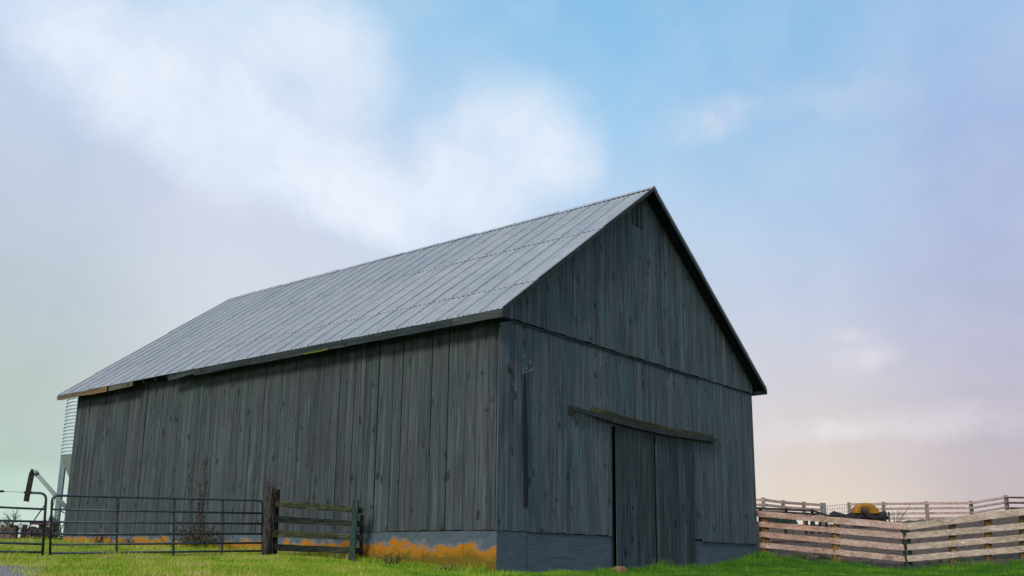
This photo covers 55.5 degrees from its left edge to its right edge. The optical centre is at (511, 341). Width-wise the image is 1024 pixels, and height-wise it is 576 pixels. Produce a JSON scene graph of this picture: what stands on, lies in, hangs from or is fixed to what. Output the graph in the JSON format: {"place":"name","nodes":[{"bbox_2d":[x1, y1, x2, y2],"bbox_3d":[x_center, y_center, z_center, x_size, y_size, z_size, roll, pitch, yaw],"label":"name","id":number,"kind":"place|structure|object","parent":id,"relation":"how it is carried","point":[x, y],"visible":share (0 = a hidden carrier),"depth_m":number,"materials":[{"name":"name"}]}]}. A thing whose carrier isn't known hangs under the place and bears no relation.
{"place":"outdoors","nodes":[
{"label":"outdoors","id":0,"kind":"place"},
{"bbox_2d":[0,565,43,575],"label":"gravel track","id":1,"kind":"structure","parent":0,"point":[6,570],"depth_m":15.64,"materials":[{"name":"grey gravel"}]},
{"bbox_2d":[0,531,1023,575],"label":"grass","id":2,"kind":"structure","parent":0,"point":[198,564],"depth_m":19.88,"materials":[{"name":"green plant"}]},
{"bbox_2d":[0,0,1023,536],"label":"sky","id":3,"kind":"structure","parent":0,"point":[844,178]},
{"bbox_2d":[5,516,1023,575],"bbox_3d":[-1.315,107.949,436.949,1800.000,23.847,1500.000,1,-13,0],"label":"ground","id":4,"kind":"structure","parent":0,"point":[892,564],"depth_m":31.66,"materials":[{"name":"green plant"}]},
{"bbox_2d":[0,527,5,539],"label":"stump","id":5,"kind":"object","parent":4,"relation":"on","point":[2,536],"visible":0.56,"depth_m":31.04,"materials":[{"name":"brown wood"}]},
{"bbox_2d":[4,525,18,539],"bbox_3d":[-16.017,6.178,31.160,0.412,0.620,0.433,1,-13,0],"label":"stump","id":6,"kind":"object","parent":4,"relation":"on","point":[13,528],"visible":0.65,"depth_m":31.03,"materials":[{"name":"brown wood"}]},
{"bbox_2d":[0,506,26,531],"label":"bare shrub","id":7,"kind":"object","parent":4,"relation":"on","point":[13,515],"visible":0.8,"depth_m":31.04,"materials":[{"name":"brown plant"}]},
{"bbox_2d":[0,490,46,555],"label":"farm gate","id":8,"kind":"structure","parent":4,"relation":"on","point":[44,507],"depth_m":19.04,"materials":[{"name":"metal"}]},
{"bbox_2d":[10,522,36,539],"bbox_3d":[-15.617,6.097,31.045,1.044,0.772,0.514,-4,-13,19],"label":"bare shrub","id":9,"kind":"object","parent":4,"relation":"on","point":[23,535],"visible":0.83,"depth_m":31.05,"materials":[{"name":"brown plant"}]},
{"bbox_2d":[20,524,27,538],"bbox_3d":[-15.746,6.216,31.361,0.213,0.650,0.203,1,-13,0],"label":"stump","id":10,"kind":"object","parent":4,"relation":"on","point":[23,528],"visible":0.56,"depth_m":31.33,"materials":[{"name":"brown wood"}]},
{"bbox_2d":[26,529,47,539],"bbox_3d":[-15.714,6.418,32.154,0.756,0.430,0.619,-4,-14,21],"label":"bush","id":11,"kind":"object","parent":4,"relation":"on","point":[37,536],"visible":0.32,"depth_m":32.10,"materials":[{"name":"green plant"}]},
{"bbox_2d":[29,517,54,535],"bbox_3d":[-17.256,6.856,35.719,0.917,0.828,0.520,1,-13,0],"label":"trailer","id":12,"kind":"object","parent":4,"relation":"on","point":[40,527],"visible":0.31,"depth_m":35.52,"materials":[{"name":"red paint"}]},
{"bbox_2d":[34,470,65,538],"bbox_3d":[-16.525,6.009,35.457,2.034,2.580,0.442,7,-14,-28],"label":"grain auger","id":13,"kind":"object","parent":4,"relation":"on","point":[49,488],"visible":0.5,"depth_m":35.25,"materials":[{"name":"grey metal"}]},
{"bbox_2d":[24,469,34,501],"bbox_3d":[-9.450,2.814,19.038,0.100,0.632,0.248,11,-17,-39],"label":"auger discharge spout","id":14,"kind":"object","parent":13,"relation":"attached to","point":[29,485],"visible":1,"depth_m":19.01,"materials":[{"name":"metal"}]},
{"bbox_2d":[45,515,61,539],"bbox_3d":[-16.151,6.588,34.207,0.699,0.979,0.584,1,-13,0],"label":"bush","id":15,"kind":"object","parent":4,"relation":"on","point":[55,530],"visible":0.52,"depth_m":34.14,"materials":[{"name":"green plant"}]},
{"bbox_2d":[52,397,77,539],"bbox_3d":[-15.526,4.526,36.581,2.772,6.491,2.772,-10,-16,38],"label":"grain bin","id":16,"kind":"object","parent":4,"relation":"on","point":[68,435],"visible":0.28,"depth_m":35.90,"materials":[{"name":"metal"}]},
{"bbox_2d":[87,528,112,542],"bbox_3d":[-11.876,5.630,28.112,0.785,0.558,0.455,1,-13,0],"label":"weed","id":17,"kind":"object","parent":4,"relation":"on","point":[101,539],"visible":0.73,"depth_m":28.06,"materials":[{"name":"green plant"}]},
{"bbox_2d":[106,536,134,542],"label":"weed","id":18,"kind":"object","parent":4,"relation":"on","point":[126,540],"visible":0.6,"depth_m":27.16,"materials":[{"name":"green plant"}]},
{"bbox_2d":[49,494,264,555],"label":"farm gate","id":19,"kind":"structure","parent":4,"relation":"on","point":[173,543],"depth_m":20.17,"materials":[{"name":"metal"}]},
{"bbox_2d":[262,486,363,561],"bbox_3d":[-4.336,4.099,21.199,2.156,1.814,0.621,1,-13,-3],"label":"timber fence","id":20,"kind":"object","parent":4,"relation":"on","point":[353,537],"visible":0.94,"depth_m":21.14,"materials":[{"name":"wood"}]},
{"bbox_2d":[262,474,278,554],"bbox_3d":[-5.229,3.732,21.014,0.392,1.991,0.416,1,-13,0],"label":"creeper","id":21,"kind":"object","parent":20,"relation":"attached to","point":[271,498],"visible":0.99,"depth_m":21.01,"materials":[{"name":"brown plant"}]},
{"bbox_2d":[377,553,407,564],"bbox_3d":[-2.508,4.568,20.338,0.800,0.304,0.411,4,-13,-16],"label":"weed","id":22,"kind":"object","parent":4,"relation":"on","point":[392,559],"visible":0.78,"depth_m":20.34,"materials":[{"name":"green plant"}]},
{"bbox_2d":[57,186,766,572],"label":"barn","id":23,"kind":"structure","parent":4,"relation":"on","point":[575,388],"depth_m":23.90,"materials":[{"name":"wood"}]},
{"bbox_2d":[160,452,237,545],"bbox_3d":[-8.157,4.148,25.531,3.790,2.546,0.696,-10,-16,38],"label":"climbing vine","id":24,"kind":"object","parent":23,"relation":"attached to","point":[196,538],"visible":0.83,"depth_m":25.42,"materials":[{"name":"brown plant"}]},
{"bbox_2d":[615,425,655,569],"bbox_3d":[2.985,3.693,23.383,0.060,3.499,1.717,-10,-16,38],"label":"door","id":25,"kind":"structure","parent":23,"relation":"in","point":[634,449],"depth_m":23.32,"materials":[{"name":"wood"}]},
{"bbox_2d":[655,434,695,566],"bbox_3d":[4.181,4.009,24.817,0.060,3.439,1.897,-10,-16,38],"label":"door","id":26,"kind":"structure","parent":23,"relation":"in","point":[675,515],"depth_m":24.76,"materials":[{"name":"wood"}]},
{"bbox_2d":[439,564,462,571],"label":"weed","id":27,"kind":"object","parent":4,"relation":"on","point":[448,567],"visible":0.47,"depth_m":19.49,"materials":[{"name":"green plant"}]},
{"bbox_2d":[611,566,626,572],"bbox_3d":[2.413,5.138,21.895,0.255,0.160,0.334,-10,-16,38],"label":"stone block","id":28,"kind":"object","parent":4,"relation":"on","point":[621,568],"depth_m":21.82,"materials":[{"name":"beige stone"}]},
{"bbox_2d":[756,498,824,524],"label":"board fence","id":29,"kind":"object","parent":4,"relation":"on","point":[784,502],"visible":0.47,"depth_m":51.15,"materials":[{"name":"wood"}]},
{"bbox_2d":[757,507,830,541],"bbox_3d":[10.560,7.025,37.000,3.081,1.431,0.808,1,-13,0],"label":"feed rack","id":30,"kind":"object","parent":4,"relation":"on","point":[789,521],"visible":0.45,"depth_m":36.98,"materials":[{"name":"metal"}]},
{"bbox_2d":[790,551,816,558],"bbox_3d":[8.748,6.387,29.329,0.872,0.345,0.607,-3,-13,16],"label":"weed","id":31,"kind":"object","parent":4,"relation":"on","point":[801,554],"visible":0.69,"depth_m":29.27,"materials":[{"name":"green plant"}]},
{"bbox_2d":[813,553,830,559],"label":"weed","id":32,"kind":"object","parent":4,"relation":"on","point":[826,557],"visible":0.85,"depth_m":28.94,"materials":[{"name":"green plant"}]},
{"bbox_2d":[756,511,912,568],"bbox_3d":[9.177,5.798,27.890,4.247,1.882,0.522,-4,-14,20],"label":"board fence","id":33,"kind":"object","parent":4,"relation":"on","point":[834,540],"visible":0.94,"depth_m":27.77,"materials":[{"name":"wood"}]},
{"bbox_2d":[824,503,849,523],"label":"wire panel","id":34,"kind":"object","parent":4,"relation":"on","point":[832,508],"visible":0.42,"depth_m":54.93,"materials":[{"name":"grey metal"}]},
{"bbox_2d":[829,511,889,527],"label":"feed bunk","id":35,"kind":"object","parent":4,"relation":"on","point":[882,516],"visible":0.6,"depth_m":43.83,"materials":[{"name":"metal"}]},
{"bbox_2d":[850,503,879,512],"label":"straw bale","id":36,"kind":"object","parent":35,"relation":"on","point":[871,508],"visible":0.95,"depth_m":43.81},
{"bbox_2d":[861,507,869,516],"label":"sack","id":37,"kind":"object","parent":35,"relation":"hanging from","point":[865,511],"visible":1,"depth_m":43.55,"materials":[{"name":"grey fabric"}]},
{"bbox_2d":[757,516,1018,568],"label":"clods","id":38,"kind":"object","parent":4,"relation":"on","point":[940,560],"visible":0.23,"depth_m":33.98,"materials":[{"name":"brown soil"}]},
{"bbox_2d":[890,505,908,521],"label":"bare shrub","id":39,"kind":"object","parent":4,"relation":"on","point":[899,514],"visible":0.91,"depth_m":42.17,"materials":[{"name":"brown plant"}]},
{"bbox_2d":[847,495,1023,519],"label":"board fence","id":40,"kind":"object","parent":4,"relation":"on","point":[971,508],"visible":0.59,"depth_m":54.60,"materials":[{"name":"wood"}]},
{"bbox_2d":[906,508,1023,564],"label":"board fence","id":41,"kind":"object","parent":4,"relation":"on","point":[987,529],"visible":0.92,"depth_m":26.66,"materials":[{"name":"wood"}]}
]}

